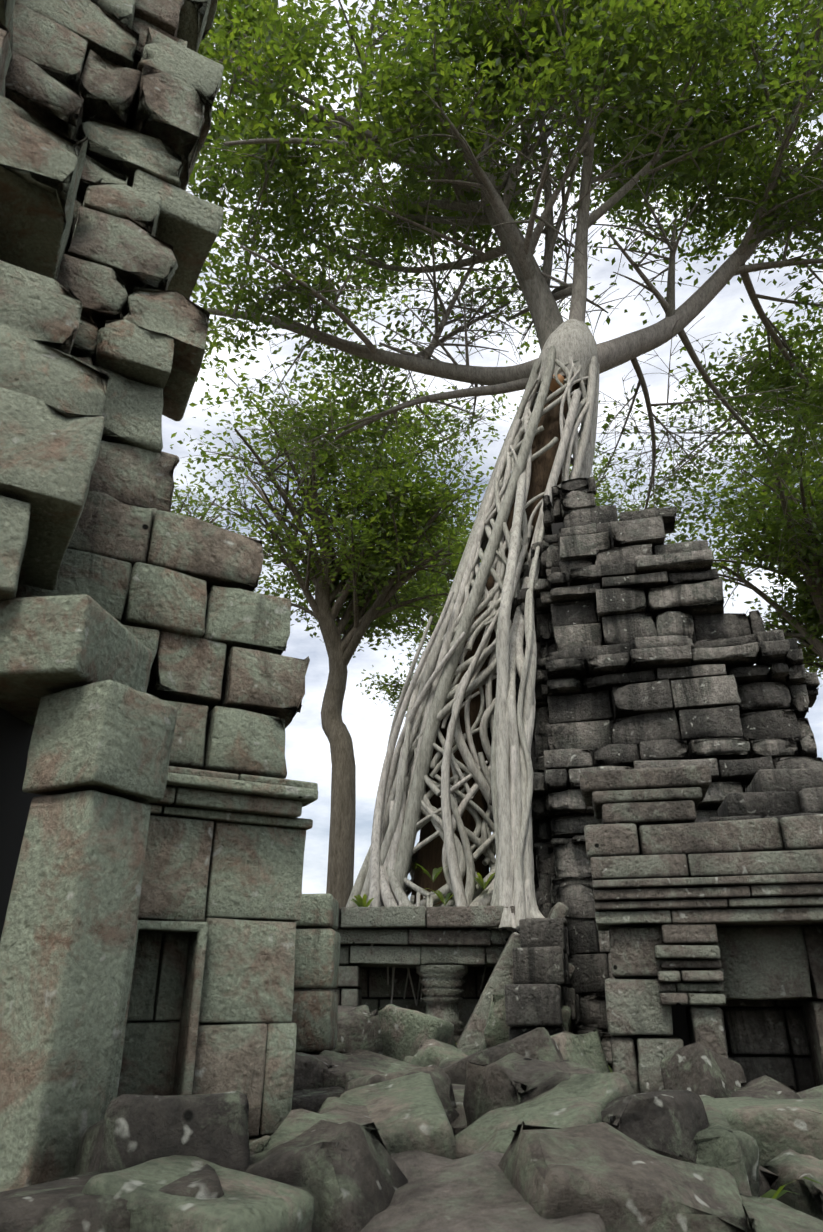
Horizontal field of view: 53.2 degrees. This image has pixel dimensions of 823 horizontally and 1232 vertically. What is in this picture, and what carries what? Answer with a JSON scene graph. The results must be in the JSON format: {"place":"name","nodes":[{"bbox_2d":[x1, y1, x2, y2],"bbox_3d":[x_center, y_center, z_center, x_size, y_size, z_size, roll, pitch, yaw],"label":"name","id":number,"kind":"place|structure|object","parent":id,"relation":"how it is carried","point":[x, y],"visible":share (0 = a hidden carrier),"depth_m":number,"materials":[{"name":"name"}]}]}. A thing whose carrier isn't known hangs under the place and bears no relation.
{"place":"outdoors","nodes":[
{"label":"outdoors","id":0,"kind":"place"},
{"bbox_2d":[0,594,176,1191],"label":"stone pillar","id":1,"kind":"structure","parent":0,"point":[74,672],"depth_m":3.29,"materials":[{"name":"grey stone"}]},
{"bbox_2d":[171,466,298,611],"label":"tree leaves","id":2,"kind":"object","parent":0,"point":[196,505],"depth_m":42.88,"materials":[{"name":"green plant"}]},
{"bbox_2d":[170,326,522,908],"bbox_3d":[-1.979,1.226,29.444,14.558,26.018,15.046,-1,-25,1],"label":"tree","id":3,"kind":"object","parent":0,"point":[399,510],"depth_m":29.83,"materials":[{"name":"green plant"}]},
{"bbox_2d":[356,465,480,716],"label":"tree","id":4,"kind":"object","parent":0,"point":[417,640],"depth_m":49.95,"materials":[{"name":"green plant"}]},
{"bbox_2d":[312,902,574,1051],"bbox_3d":[-0.177,5.878,11.969,4.622,2.827,4.470,-1,-25,1],"label":"stone gallery","id":5,"kind":"object","parent":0,"point":[439,952],"visible":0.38,"depth_m":10.77,"materials":[{"name":"grey stone"}]},
{"bbox_2d":[294,967,482,1007],"bbox_3d":[-0.155,6.410,12.631,4.600,2.400,2.600,-1,-25,1],"label":"gallery interior","id":6,"kind":"object","parent":5,"relation":"in","point":[379,998],"depth_m":11.66,"materials":[{"name":"grey stone"}]},
{"bbox_2d":[161,0,822,899],"label":"sky","id":7,"kind":"structure","parent":0,"point":[307,747],"materials":[{"name":"white"}]},
{"bbox_2d":[411,375,579,905],"bbox_3d":[1.794,-0.098,15.655,3.717,11.262,1.525,-1,-25,1],"label":"fig host trunk","id":8,"kind":"object","parent":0,"point":[429,857],"visible":0.21,"depth_m":14.26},
{"bbox_2d":[185,0,822,593],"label":"fig","id":9,"kind":"object","parent":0,"point":[583,40],"depth_m":19.95,"materials":[{"name":"green plant"}]},
{"bbox_2d":[346,319,599,1005],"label":"tree roots","id":10,"kind":"object","parent":9,"relation":"attached to","point":[403,805],"visible":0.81,"depth_m":13.63,"materials":[{"name":"grey wood"}]},
{"bbox_2d":[549,374,564,391],"bbox_3d":[2.989,-4.783,16.888,0.373,0.328,0.292,-1,-25,1],"label":"fig cut stub","id":11,"kind":"object","parent":9,"relation":"attached to","point":[554,385],"visible":0.56,"depth_m":16.85,"materials":[{"name":"brown wood"}]},
{"bbox_2d":[427,436,682,634],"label":"tree leaves","id":12,"kind":"object","parent":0,"point":[597,501],"depth_m":45.56,"materials":[{"name":"green plant"}]},
{"bbox_2d":[644,316,822,686],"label":"tree","id":13,"kind":"object","parent":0,"point":[810,616],"depth_m":26.90,"materials":[{"name":"green plant"}]},
{"label":"ground","id":14,"kind":"structure","parent":0,"visible":0},
{"bbox_2d":[0,707,41,939],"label":"dark doorway","id":15,"kind":"structure","parent":14,"relation":"on","point":[15,740],"depth_m":3.89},
{"bbox_2d":[16,495,317,1142],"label":"tower wall","id":16,"kind":"structure","parent":14,"relation":"on","point":[213,965],"depth_m":4.68,"materials":[{"name":"stone"}]},
{"bbox_2d":[0,0,223,599],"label":"tower","id":17,"kind":"structure","parent":16,"relation":"on","point":[110,226],"depth_m":5.62,"materials":[{"name":"stone"}]},
{"bbox_2d":[290,893,340,1054],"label":"stone pillar","id":18,"kind":"structure","parent":14,"relation":"on","point":[317,958],"depth_m":6.05,"materials":[{"name":"stone"}]},
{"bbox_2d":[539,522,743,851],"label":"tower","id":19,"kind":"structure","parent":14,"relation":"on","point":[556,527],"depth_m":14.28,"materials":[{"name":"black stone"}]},
{"bbox_2d":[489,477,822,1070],"bbox_3d":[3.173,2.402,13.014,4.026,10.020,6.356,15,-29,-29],"label":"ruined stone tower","id":20,"kind":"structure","parent":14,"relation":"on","point":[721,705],"depth_m":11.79,"materials":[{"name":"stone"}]},
{"bbox_2d":[505,768,822,1092],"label":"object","id":21,"kind":"structure","parent":14,"relation":"on","point":[539,992],"depth_m":7.69,"materials":[{"name":"grey stone"}]},
{"bbox_2d":[669,982,801,1056],"bbox_3d":[4.711,4.254,8.482,4.600,2.800,2.200,-5,-26,11],"label":"doorway interior","id":22,"kind":"object","parent":21,"relation":"in","point":[680,1027],"depth_m":7.89,"materials":[{"name":"black stone"}]},
{"bbox_2d":[580,765,822,1093],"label":"temple facade","id":23,"kind":"structure","parent":14,"relation":"on","point":[730,910],"depth_m":7.25,"materials":[{"name":"stone"}]},
{"bbox_3d":[1.047,4.104,5.723,10.000,0.836,11.000,-1,-25,1],"label":"rubble mound","id":24,"kind":"object","parent":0,"visible":0},
{"bbox_2d":[0,993,822,1231],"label":"rubble blocks","id":25,"kind":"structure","parent":24,"relation":"on","point":[567,1122],"depth_m":2.89,"materials":[{"name":"stone"}]},
{"bbox_2d":[360,1150,605,1231],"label":"slab","id":26,"kind":"object","parent":25,"relation":"on","point":[477,1192],"depth_m":2.61,"materials":[{"name":"stone"}]},
{"bbox_2d":[349,864,822,1198],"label":"plants","id":27,"kind":"object","parent":24,"relation":"on","point":[771,1193],"visible":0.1,"depth_m":11.97,"materials":[{"name":"green plant"}]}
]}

